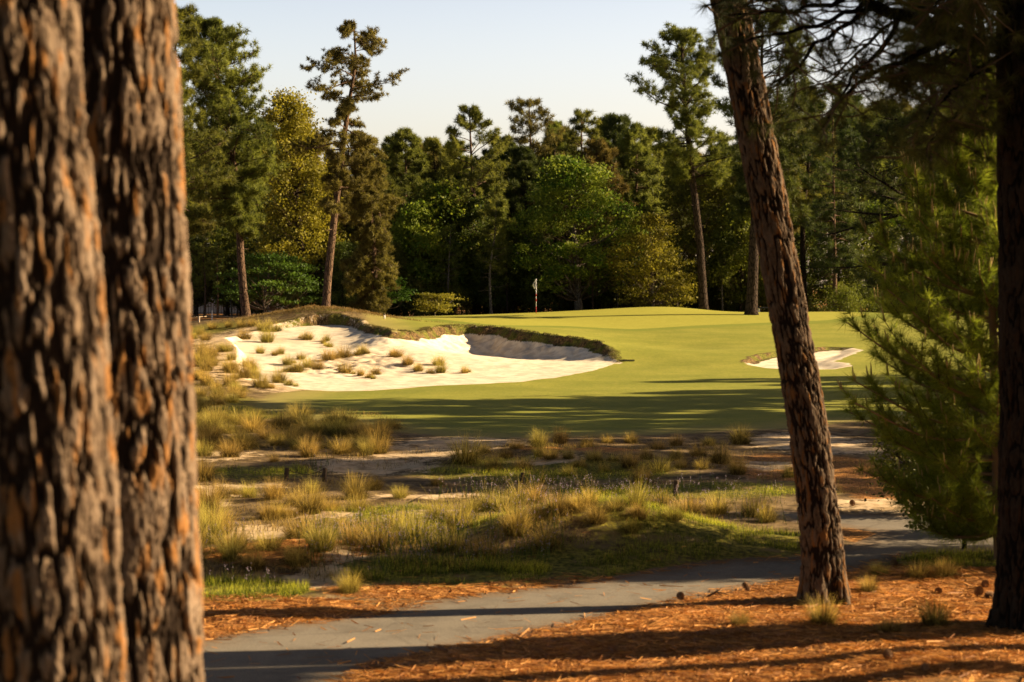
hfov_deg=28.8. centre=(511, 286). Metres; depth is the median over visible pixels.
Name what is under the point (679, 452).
wiregrass tussock
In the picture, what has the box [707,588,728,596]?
stick
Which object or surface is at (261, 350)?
wiregrass tussock
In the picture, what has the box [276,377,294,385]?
wiregrass tussock
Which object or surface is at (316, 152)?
pine tree
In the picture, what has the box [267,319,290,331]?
wiregrass tussock
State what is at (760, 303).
shrub
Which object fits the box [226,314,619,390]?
bunker
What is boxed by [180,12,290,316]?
pine tree
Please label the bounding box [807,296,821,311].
shrub
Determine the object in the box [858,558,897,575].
wiregrass tussock
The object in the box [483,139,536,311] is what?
pine tree
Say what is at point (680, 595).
pine cone
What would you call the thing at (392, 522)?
wiregrass tussock
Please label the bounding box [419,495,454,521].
wiregrass tussock
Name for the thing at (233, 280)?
pine tree
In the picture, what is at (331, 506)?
wiregrass tussock
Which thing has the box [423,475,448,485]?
wiregrass tussock
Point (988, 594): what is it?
pine cone
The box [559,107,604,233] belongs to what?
pine tree
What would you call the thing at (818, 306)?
shrub
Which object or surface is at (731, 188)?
pine tree
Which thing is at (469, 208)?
broadleaf tree
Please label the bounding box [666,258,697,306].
broadleaf tree
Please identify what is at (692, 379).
fairway
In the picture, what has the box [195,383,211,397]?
wiregrass tussock
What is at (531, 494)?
wiregrass tussock
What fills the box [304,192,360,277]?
broadleaf tree
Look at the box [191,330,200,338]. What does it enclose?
wiregrass tussock
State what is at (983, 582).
pine cone
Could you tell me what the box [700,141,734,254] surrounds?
pine tree
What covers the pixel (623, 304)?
broadleaf tree
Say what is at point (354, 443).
wiregrass tussock
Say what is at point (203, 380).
wiregrass tussock
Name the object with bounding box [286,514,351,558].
wiregrass tussock
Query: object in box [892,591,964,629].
wiregrass tussock
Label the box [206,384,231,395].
wiregrass tussock
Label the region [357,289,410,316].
shrub
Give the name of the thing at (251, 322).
wiregrass tussock
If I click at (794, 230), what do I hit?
pine tree
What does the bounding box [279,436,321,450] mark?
wiregrass tussock
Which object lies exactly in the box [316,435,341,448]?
wiregrass tussock
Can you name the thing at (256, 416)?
wiregrass tussock
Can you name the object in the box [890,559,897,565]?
pine cone
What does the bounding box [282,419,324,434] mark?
wiregrass tussock
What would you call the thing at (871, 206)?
broadleaf tree
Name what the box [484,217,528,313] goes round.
broadleaf tree
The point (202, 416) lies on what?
wiregrass tussock
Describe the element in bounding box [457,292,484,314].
broadleaf tree
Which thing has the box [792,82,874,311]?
pine tree
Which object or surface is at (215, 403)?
wiregrass tussock
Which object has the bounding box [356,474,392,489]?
wiregrass tussock
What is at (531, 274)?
broadleaf tree
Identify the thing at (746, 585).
pine cone
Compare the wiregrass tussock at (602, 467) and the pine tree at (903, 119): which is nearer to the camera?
the wiregrass tussock at (602, 467)
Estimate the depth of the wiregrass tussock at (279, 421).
48.98 m
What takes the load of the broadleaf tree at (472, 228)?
on the ground at (851, 440)
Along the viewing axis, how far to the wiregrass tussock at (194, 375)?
69.95 m
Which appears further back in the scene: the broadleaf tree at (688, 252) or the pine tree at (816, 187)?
the broadleaf tree at (688, 252)
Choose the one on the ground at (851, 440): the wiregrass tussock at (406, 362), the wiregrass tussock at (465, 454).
the wiregrass tussock at (465, 454)
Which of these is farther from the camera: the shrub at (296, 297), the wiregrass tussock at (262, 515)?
the shrub at (296, 297)
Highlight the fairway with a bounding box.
[251,312,998,437]
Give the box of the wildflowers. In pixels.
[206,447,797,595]
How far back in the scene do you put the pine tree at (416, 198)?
125.85 m
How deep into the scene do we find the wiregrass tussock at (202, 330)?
95.46 m
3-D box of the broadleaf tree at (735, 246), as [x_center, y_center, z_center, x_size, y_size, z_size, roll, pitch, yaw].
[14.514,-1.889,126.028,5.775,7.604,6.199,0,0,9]
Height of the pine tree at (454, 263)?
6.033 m
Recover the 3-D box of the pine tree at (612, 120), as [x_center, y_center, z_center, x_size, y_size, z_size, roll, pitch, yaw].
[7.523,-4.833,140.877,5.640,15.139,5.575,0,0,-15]
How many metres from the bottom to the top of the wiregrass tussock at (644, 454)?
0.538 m
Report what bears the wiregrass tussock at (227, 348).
on the ground at (851, 440)
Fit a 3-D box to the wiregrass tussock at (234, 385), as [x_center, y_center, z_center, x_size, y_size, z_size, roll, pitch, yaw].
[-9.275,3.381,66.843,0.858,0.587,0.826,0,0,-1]
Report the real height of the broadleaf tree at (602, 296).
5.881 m
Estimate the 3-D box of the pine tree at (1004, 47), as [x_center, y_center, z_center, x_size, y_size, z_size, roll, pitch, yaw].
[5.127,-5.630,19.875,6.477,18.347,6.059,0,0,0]
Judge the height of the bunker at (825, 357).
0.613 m
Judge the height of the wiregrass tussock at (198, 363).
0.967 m
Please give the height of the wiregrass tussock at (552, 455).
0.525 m
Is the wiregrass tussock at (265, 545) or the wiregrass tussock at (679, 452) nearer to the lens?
the wiregrass tussock at (265, 545)
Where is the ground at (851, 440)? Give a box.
[189,290,1023,681]
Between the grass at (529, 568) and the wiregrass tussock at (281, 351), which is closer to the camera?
the grass at (529, 568)
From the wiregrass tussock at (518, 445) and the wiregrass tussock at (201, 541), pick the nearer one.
the wiregrass tussock at (201, 541)
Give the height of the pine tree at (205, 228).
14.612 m
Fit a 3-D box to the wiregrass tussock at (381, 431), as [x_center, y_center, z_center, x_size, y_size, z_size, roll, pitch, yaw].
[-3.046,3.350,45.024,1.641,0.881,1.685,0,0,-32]
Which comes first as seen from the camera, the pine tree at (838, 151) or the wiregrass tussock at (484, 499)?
the wiregrass tussock at (484, 499)
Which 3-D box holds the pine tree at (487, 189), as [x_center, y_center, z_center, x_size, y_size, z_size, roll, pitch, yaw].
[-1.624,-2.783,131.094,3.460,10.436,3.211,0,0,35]
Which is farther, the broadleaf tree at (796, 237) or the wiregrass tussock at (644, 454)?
the broadleaf tree at (796, 237)
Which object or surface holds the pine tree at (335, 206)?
on the ground at (851, 440)
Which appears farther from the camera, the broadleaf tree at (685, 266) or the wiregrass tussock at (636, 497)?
the broadleaf tree at (685, 266)
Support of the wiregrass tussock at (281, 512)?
on the ground at (851, 440)
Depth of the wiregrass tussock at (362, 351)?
81.94 m
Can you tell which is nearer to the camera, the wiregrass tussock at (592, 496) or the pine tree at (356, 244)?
the wiregrass tussock at (592, 496)
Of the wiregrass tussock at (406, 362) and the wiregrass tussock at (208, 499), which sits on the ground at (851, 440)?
the wiregrass tussock at (208, 499)
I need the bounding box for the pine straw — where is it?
[202,524,1023,681]
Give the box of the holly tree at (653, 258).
[597,210,697,307]
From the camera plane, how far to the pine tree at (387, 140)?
137.66 m
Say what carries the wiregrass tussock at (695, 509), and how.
on the ground at (851, 440)
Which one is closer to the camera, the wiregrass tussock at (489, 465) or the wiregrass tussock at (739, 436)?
the wiregrass tussock at (489, 465)
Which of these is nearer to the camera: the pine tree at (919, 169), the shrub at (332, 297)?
the shrub at (332, 297)
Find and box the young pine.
[830,50,999,560]
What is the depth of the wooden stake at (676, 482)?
32.85 m
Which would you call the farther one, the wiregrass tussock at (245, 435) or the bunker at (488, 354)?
the bunker at (488, 354)
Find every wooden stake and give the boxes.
[284,467,288,479]
[322,468,326,481]
[520,472,524,486]
[673,480,678,496]
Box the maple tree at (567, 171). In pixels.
[500,152,653,310]
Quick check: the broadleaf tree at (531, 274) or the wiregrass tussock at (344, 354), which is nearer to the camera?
the wiregrass tussock at (344, 354)
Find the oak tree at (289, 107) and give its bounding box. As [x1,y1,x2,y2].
[240,86,353,305]
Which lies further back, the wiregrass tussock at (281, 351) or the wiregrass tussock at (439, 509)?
the wiregrass tussock at (281, 351)
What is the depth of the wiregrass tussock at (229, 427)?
47.38 m
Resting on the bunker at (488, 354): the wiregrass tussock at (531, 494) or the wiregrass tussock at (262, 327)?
the wiregrass tussock at (262, 327)
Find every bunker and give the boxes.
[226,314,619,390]
[744,347,861,368]
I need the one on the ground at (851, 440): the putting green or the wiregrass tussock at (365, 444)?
the wiregrass tussock at (365, 444)
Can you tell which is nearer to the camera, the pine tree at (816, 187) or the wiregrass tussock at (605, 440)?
the wiregrass tussock at (605, 440)
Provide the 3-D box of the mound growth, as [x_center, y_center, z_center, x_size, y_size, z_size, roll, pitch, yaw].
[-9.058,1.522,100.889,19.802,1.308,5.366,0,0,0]
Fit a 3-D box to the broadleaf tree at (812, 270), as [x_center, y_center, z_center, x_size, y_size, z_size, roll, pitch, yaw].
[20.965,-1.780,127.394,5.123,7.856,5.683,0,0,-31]
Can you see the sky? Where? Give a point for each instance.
(568, 54)
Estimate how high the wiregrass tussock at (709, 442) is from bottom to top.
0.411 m
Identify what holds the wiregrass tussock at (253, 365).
on the bunker at (488, 354)
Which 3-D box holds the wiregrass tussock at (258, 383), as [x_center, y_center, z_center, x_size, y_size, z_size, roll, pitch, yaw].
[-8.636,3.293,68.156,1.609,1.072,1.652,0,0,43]
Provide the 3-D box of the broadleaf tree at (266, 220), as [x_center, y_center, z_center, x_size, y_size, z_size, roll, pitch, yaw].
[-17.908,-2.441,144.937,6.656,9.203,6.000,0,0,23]
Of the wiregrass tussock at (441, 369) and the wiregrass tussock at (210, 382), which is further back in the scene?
the wiregrass tussock at (441, 369)
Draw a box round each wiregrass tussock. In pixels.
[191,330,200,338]
[193,350,218,366]
[193,368,208,380]
[193,372,221,385]
[194,324,205,334]
[194,332,215,340]
[194,338,218,354]
[194,347,211,366]
[194,357,218,370]
[194,367,216,380]
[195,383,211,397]
[195,398,205,412]
[195,407,239,430]
[195,413,237,440]
[196,396,217,409]
[196,411,219,423]
[196,424,227,443]
[196,432,211,447]
[196,437,217,455]
[196,477,239,509]
[197,452,235,484]
[198,486,245,544]
[198,495,219,531]
[198,508,218,540]
[198,519,261,553]
[199,342,225,356]
[199,492,253,530]
[199,509,220,553]
[201,346,222,359]
[201,537,220,567]
[202,377,222,386]
[203,436,227,448]
[203,484,250,534]
[205,378,231,389]
[205,388,224,401]
[205,395,221,405]
[205,404,240,423]
[206,321,221,329]
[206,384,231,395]
[207,355,219,365]
[207,437,252,458]
[209,477,241,498]
[210,517,262,561]
[212,342,226,351]
[212,354,242,372]
[213,397,230,404]
[214,341,236,351]
[214,419,243,434]
[216,359,242,372]
[217,424,277,449]
[218,370,242,386]
[220,405,264,424]
[222,391,239,399]
[222,427,262,446]
[222,433,275,447]
[223,391,244,402]
[224,320,233,327]
[224,350,239,359]
[224,385,243,393]
[226,380,245,389]
[227,545,283,573]
[228,359,255,378]
[228,409,277,433]
[229,384,253,391]
[230,481,241,494]
[231,318,249,328]
[232,328,257,339]
[232,478,259,497]
[234,388,249,397]
[236,351,262,366]
[238,363,267,377]
[241,369,282,388]
[242,528,295,553]
[244,316,260,326]
[244,317,278,330]
[246,360,262,369]
[246,407,268,423]
[246,496,286,520]
[248,425,286,440]
[250,474,292,500]
[253,344,266,353]
[254,324,281,343]
[257,499,294,519]
[261,510,326,539]
[262,409,298,428]
[262,423,307,443]
[262,431,299,445]
[262,454,286,461]
[263,363,293,383]
[266,349,280,355]
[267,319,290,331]
[267,382,276,388]
[268,400,319,421]
[268,540,324,570]
[273,484,303,505]
[274,352,294,364]
[276,344,287,354]
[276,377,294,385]
[276,429,320,447]
[277,478,351,517]
[278,502,306,519]
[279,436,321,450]
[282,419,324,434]
[285,422,314,435]
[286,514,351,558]
[287,357,311,372]
[288,410,323,428]
[289,436,325,457]
[291,351,307,359]
[293,329,319,340]
[296,353,317,367]
[296,475,325,493]
[301,417,330,434]
[306,357,332,369]
[307,430,332,441]
[312,411,356,434]
[315,408,350,425]
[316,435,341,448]
[318,333,333,341]
[318,345,340,361]
[318,417,356,437]
[319,502,375,546]
[320,341,333,346]
[320,417,361,436]
[322,435,363,454]
[323,493,350,511]
[325,404,373,424]
[326,567,369,594]
[328,468,385,499]
[330,361,357,374]
[332,343,359,357]
[333,421,371,438]
[337,433,375,449]
[339,420,391,438]
[342,510,409,555]
[343,493,372,511]
[346,438,384,455]
[347,431,385,445]
[349,437,391,449]
[351,343,372,354]
[351,367,368,375]
[351,429,407,454]
[352,415,404,441]
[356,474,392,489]
[364,418,394,432]
[367,364,381,374]
[370,504,447,546]
[373,415,402,428]
[374,503,429,529]
[377,414,417,429]
[377,483,409,499]
[385,346,412,357]
[394,354,418,365]
[411,365,427,371]
[417,524,474,553]
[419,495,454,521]
[422,367,435,373]
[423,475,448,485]
[425,490,463,521]
[426,353,455,365]
[428,359,454,372]
[429,429,501,467]
[432,492,487,530]
[456,364,470,372]
[459,495,489,511]
[462,533,510,559]
[469,451,512,471]
[475,480,500,512]
[475,487,528,512]
[476,443,492,454]
[480,493,555,542]
[489,445,516,458]
[499,462,541,505]
[500,439,528,450]
[503,454,543,470]
[513,500,550,522]
[518,468,554,503]
[521,524,577,556]
[522,427,556,447]
[523,441,552,456]
[531,489,582,522]
[534,444,566,460]
[541,426,577,444]
[558,463,577,475]
[559,446,579,460]
[562,488,597,516]
[569,433,604,446]
[569,456,593,468]
[571,501,619,533]
[577,449,610,462]
[577,473,607,508]
[591,459,616,472]
[592,434,618,443]
[595,494,632,519]
[605,451,620,462]
[610,447,649,471]
[617,517,648,536]
[618,463,658,482]
[619,432,643,443]
[622,460,671,506]
[625,500,656,525]
[633,445,655,459]
[639,451,681,473]
[642,435,671,449]
[646,488,679,506]
[652,500,695,523]
[661,446,689,459]
[665,431,688,446]
[666,491,717,514]
[667,454,691,468]
[679,440,711,456]
[686,455,713,469]
[696,491,737,515]
[697,438,750,464]
[699,434,721,445]
[716,452,755,475]
[717,422,763,445]
[722,488,780,517]
[722,608,756,626]
[748,499,786,523]
[772,464,793,477]
[788,590,856,625]
[849,574,883,592]
[855,612,914,632]
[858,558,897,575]
[890,556,946,579]
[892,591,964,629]
[921,554,969,580]
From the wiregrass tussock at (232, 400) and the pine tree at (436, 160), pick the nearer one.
the wiregrass tussock at (232, 400)
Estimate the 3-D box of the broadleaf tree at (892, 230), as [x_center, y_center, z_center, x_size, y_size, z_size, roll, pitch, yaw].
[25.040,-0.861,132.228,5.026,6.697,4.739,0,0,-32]
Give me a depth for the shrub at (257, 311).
127.07 m
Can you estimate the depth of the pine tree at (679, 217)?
145.63 m
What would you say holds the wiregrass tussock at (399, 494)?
on the ground at (851, 440)
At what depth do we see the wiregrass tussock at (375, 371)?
75.06 m
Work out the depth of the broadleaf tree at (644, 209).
130.55 m
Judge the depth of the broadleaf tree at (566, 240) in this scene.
138.15 m
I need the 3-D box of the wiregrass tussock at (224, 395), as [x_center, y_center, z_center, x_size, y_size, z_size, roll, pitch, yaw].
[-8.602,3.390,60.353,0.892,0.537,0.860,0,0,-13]
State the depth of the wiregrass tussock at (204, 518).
28.12 m
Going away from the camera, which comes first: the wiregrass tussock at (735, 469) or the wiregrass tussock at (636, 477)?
the wiregrass tussock at (636, 477)
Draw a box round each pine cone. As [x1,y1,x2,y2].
[676,592,684,599]
[741,582,750,590]
[882,649,893,658]
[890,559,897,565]
[921,663,928,670]
[935,587,941,593]
[974,586,983,595]
[981,580,989,587]
[984,591,993,598]
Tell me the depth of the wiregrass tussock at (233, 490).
33.89 m
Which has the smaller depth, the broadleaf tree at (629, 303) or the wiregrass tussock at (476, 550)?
the wiregrass tussock at (476, 550)
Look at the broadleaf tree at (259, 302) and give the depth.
125.53 m
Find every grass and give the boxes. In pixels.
[195,356,877,582]
[197,405,995,600]
[279,310,622,362]
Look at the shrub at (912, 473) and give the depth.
26.52 m
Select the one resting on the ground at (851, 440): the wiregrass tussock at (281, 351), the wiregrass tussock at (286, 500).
the wiregrass tussock at (286, 500)
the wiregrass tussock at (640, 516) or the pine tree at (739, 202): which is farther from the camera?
the pine tree at (739, 202)
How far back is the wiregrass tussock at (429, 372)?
75.38 m
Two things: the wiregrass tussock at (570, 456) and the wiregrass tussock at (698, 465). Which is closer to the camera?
the wiregrass tussock at (698, 465)
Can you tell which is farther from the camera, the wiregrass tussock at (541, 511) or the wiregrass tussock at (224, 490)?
the wiregrass tussock at (224, 490)
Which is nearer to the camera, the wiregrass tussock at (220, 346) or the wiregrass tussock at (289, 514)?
the wiregrass tussock at (289, 514)
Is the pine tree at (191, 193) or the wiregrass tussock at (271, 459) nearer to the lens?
the wiregrass tussock at (271, 459)
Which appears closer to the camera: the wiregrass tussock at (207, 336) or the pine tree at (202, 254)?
the wiregrass tussock at (207, 336)
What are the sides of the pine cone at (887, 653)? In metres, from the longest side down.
0.098 x 0.094 x 0.094 m
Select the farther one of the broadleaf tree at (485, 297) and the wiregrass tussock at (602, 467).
the broadleaf tree at (485, 297)
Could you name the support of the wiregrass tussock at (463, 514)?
on the ground at (851, 440)
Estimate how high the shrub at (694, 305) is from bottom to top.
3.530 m
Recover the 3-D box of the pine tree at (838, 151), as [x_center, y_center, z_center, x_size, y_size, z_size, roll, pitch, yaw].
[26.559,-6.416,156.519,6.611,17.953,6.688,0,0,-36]
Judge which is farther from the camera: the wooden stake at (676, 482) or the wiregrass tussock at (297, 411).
the wiregrass tussock at (297, 411)
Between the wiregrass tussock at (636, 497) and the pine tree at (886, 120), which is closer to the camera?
the wiregrass tussock at (636, 497)
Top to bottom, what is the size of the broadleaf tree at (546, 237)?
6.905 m
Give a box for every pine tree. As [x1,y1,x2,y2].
[0,0,128,681]
[74,0,204,681]
[173,3,239,237]
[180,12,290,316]
[182,134,197,230]
[184,146,218,237]
[188,241,200,316]
[192,131,227,227]
[194,233,213,315]
[209,241,226,317]
[218,242,237,316]
[219,122,253,199]
[233,115,297,313]
[284,121,328,171]
[292,19,409,306]
[326,129,405,313]
[350,241,359,310]
[356,163,405,240]
[357,134,410,246]
[378,126,433,315]
[400,142,442,231]
[405,192,434,266]
[407,135,458,313]
[432,222,464,315]
[434,103,520,314]
[440,138,481,222]
[470,135,510,190]
[474,199,508,313]
[475,165,509,313]
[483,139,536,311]
[498,241,518,313]
[500,144,548,312]
[502,96,567,227]
[530,119,570,242]
[533,123,583,287]
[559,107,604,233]
[563,137,638,243]
[584,112,652,216]
[585,257,599,309]
[586,111,623,229]
[601,121,664,223]
[609,265,625,307]
[625,20,738,309]
[628,125,672,225]
[642,140,692,232]
[669,250,686,304]
[672,147,707,255]
[693,0,1023,631]
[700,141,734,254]
[701,4,817,314]
[710,0,851,605]
[711,240,735,310]
[717,145,748,242]
[731,107,815,232]
[778,81,844,311]
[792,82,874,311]
[800,166,814,244]
[802,0,997,380]
[821,93,885,224]
[824,95,864,308]
[836,107,902,277]
[855,98,906,207]
[878,1,998,309]
[893,106,915,225]
[895,98,912,241]
[901,105,950,208]
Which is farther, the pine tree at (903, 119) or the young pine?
the pine tree at (903, 119)
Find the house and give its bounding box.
[193,295,276,313]
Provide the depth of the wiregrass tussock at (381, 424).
47.77 m
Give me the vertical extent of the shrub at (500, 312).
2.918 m
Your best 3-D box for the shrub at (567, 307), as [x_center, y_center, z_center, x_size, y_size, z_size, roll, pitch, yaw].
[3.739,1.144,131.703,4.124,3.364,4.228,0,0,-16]
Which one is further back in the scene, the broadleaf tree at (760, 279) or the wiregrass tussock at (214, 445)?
the broadleaf tree at (760, 279)
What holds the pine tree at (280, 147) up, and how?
on the ground at (851, 440)
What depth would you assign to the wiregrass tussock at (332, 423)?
47.26 m
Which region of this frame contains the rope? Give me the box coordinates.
[289,469,322,474]
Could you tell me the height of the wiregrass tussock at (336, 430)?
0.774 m
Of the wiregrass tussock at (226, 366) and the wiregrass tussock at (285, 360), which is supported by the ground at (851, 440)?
the wiregrass tussock at (226, 366)
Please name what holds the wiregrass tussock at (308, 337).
on the bunker at (488, 354)
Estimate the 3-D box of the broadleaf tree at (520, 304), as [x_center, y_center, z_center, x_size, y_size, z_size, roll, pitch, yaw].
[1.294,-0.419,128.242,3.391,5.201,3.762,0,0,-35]
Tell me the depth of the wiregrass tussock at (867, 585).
22.35 m
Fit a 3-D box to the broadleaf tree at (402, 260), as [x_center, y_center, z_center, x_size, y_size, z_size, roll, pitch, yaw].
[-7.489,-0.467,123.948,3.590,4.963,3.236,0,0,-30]
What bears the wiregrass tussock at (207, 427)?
on the ground at (851, 440)
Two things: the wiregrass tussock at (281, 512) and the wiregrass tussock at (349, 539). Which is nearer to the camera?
the wiregrass tussock at (349, 539)
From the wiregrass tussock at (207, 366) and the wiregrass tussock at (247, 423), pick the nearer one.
the wiregrass tussock at (247, 423)
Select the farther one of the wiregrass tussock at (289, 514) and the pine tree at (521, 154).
the pine tree at (521, 154)
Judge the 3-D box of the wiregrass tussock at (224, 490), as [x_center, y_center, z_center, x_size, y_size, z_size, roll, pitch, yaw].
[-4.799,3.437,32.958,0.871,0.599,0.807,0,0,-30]
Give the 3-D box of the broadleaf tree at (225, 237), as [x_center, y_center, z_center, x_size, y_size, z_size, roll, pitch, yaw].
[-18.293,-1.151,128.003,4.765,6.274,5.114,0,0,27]
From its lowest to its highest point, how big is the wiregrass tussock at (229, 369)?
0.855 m
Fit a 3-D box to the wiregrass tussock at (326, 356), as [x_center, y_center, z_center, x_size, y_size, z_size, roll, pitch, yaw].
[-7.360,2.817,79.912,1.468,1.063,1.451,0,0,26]
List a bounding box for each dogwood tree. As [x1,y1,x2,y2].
[207,251,323,312]
[383,276,418,308]
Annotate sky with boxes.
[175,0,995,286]
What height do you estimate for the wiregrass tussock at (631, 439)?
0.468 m
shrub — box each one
[252,283,281,314]
[276,285,313,310]
[310,276,354,307]
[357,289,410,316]
[386,272,423,316]
[391,273,442,315]
[408,292,468,315]
[437,284,474,314]
[485,306,520,313]
[509,270,569,312]
[542,292,587,311]
[642,285,676,306]
[676,273,731,310]
[714,283,759,311]
[758,283,768,311]
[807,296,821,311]
[808,296,831,311]
[809,277,858,311]
[821,280,872,311]
[848,279,885,311]
[858,290,893,312]
[864,411,960,510]
[888,392,991,548]
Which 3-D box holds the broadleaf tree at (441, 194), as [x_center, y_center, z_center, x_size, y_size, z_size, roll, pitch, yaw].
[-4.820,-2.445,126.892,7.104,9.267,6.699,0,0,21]
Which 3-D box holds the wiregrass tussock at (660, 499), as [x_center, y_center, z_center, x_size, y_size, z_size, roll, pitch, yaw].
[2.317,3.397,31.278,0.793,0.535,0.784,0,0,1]
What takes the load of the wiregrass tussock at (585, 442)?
on the ground at (851, 440)
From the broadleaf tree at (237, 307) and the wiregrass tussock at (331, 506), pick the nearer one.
the wiregrass tussock at (331, 506)
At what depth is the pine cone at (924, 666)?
16.82 m
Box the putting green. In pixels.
[413,307,867,328]
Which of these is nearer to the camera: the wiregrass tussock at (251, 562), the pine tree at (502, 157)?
the wiregrass tussock at (251, 562)
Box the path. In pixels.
[202,510,992,681]
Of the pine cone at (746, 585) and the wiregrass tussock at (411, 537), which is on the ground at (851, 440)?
the wiregrass tussock at (411, 537)
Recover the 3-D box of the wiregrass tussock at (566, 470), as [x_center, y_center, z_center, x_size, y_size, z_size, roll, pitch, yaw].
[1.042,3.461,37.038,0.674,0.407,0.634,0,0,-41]
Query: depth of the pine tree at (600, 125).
145.78 m
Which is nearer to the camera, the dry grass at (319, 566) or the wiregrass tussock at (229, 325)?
the dry grass at (319, 566)
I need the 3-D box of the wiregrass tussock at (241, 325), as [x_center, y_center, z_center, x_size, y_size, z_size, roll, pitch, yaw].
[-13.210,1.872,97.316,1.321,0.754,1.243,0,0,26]
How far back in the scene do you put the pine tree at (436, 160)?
139.64 m
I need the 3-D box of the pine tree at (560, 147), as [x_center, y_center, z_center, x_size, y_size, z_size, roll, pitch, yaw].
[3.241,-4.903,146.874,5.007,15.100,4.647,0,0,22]
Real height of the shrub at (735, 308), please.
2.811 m
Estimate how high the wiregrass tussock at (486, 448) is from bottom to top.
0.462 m
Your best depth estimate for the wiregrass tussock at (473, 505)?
30.52 m
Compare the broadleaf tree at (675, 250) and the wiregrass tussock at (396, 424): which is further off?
the broadleaf tree at (675, 250)
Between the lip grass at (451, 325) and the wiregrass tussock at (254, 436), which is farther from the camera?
the lip grass at (451, 325)
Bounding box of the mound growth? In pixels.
[193,304,473,326]
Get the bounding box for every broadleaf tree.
[187,231,227,316]
[187,233,219,316]
[190,225,254,315]
[206,219,259,315]
[228,253,249,316]
[232,263,270,315]
[244,197,294,312]
[245,193,287,279]
[270,240,315,305]
[287,225,336,305]
[290,181,355,305]
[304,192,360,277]
[316,265,354,306]
[319,239,357,307]
[385,195,464,315]
[386,239,415,315]
[390,176,489,315]
[400,236,451,315]
[425,173,493,314]
[438,195,513,314]
[440,222,470,315]
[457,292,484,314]
[467,242,515,311]
[470,275,509,313]
[483,221,538,312]
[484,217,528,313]
[508,216,549,312]
[513,241,546,312]
[517,226,561,312]
[517,240,560,310]
[550,228,571,303]
[551,232,588,295]
[563,240,606,309]
[581,227,634,308]
[593,243,628,307]
[599,239,649,307]
[614,284,647,307]
[620,200,673,299]
[651,233,687,299]
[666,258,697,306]
[671,230,708,286]
[695,203,765,311]
[697,254,743,310]
[744,259,801,306]
[793,218,821,304]
[794,228,831,306]
[801,197,882,308]
[830,197,908,311]
[861,224,909,310]
[888,193,955,304]
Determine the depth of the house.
152.00 m
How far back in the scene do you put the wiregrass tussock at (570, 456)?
38.98 m
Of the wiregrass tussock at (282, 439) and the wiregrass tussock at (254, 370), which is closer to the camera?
the wiregrass tussock at (282, 439)
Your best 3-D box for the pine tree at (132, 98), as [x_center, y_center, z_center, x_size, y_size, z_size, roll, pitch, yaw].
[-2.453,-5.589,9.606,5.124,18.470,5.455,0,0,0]
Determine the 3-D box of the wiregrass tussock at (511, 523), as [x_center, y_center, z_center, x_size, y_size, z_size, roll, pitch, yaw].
[0.057,3.047,25.852,1.096,0.754,1.137,0,0,-13]
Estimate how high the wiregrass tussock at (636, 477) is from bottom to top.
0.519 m
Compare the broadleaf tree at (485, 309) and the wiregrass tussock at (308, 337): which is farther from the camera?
the broadleaf tree at (485, 309)
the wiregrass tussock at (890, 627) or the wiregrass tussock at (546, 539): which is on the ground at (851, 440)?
the wiregrass tussock at (546, 539)
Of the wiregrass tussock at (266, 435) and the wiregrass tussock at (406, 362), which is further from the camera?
the wiregrass tussock at (406, 362)
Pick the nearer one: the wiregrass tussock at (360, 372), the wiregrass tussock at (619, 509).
the wiregrass tussock at (619, 509)
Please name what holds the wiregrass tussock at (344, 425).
on the ground at (851, 440)
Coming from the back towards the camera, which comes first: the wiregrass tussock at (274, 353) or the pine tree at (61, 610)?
the wiregrass tussock at (274, 353)
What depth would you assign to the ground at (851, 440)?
28.55 m
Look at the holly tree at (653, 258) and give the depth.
121.05 m
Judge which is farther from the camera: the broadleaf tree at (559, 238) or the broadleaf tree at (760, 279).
the broadleaf tree at (559, 238)
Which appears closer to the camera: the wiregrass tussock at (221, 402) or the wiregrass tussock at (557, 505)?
the wiregrass tussock at (557, 505)
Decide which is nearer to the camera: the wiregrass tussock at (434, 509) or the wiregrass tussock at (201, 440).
the wiregrass tussock at (434, 509)
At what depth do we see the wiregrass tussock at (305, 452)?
40.79 m
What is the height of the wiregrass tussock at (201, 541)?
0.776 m
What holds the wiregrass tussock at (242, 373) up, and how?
on the ground at (851, 440)
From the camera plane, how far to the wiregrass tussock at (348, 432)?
46.22 m
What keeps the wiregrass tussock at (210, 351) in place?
on the ground at (851, 440)
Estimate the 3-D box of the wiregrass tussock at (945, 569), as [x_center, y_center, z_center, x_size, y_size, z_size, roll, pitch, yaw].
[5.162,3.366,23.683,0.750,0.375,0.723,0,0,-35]
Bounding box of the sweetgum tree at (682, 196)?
[650,157,749,308]
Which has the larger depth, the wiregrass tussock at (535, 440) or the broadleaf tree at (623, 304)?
the broadleaf tree at (623, 304)
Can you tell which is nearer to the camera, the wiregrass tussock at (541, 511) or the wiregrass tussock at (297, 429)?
the wiregrass tussock at (541, 511)
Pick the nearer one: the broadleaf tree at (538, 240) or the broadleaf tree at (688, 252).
the broadleaf tree at (538, 240)
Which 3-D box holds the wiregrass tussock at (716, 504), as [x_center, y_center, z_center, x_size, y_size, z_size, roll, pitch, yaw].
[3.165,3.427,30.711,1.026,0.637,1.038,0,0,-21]
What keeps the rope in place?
hanging from the wooden stake at (286, 474)
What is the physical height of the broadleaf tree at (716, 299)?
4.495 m
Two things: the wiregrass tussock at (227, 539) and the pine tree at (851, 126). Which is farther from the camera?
the pine tree at (851, 126)
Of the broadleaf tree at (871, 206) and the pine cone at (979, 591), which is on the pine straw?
the pine cone at (979, 591)
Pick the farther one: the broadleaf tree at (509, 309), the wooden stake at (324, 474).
the broadleaf tree at (509, 309)
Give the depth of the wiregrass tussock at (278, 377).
70.54 m
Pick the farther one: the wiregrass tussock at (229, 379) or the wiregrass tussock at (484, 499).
the wiregrass tussock at (229, 379)
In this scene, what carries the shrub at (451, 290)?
on the ground at (851, 440)

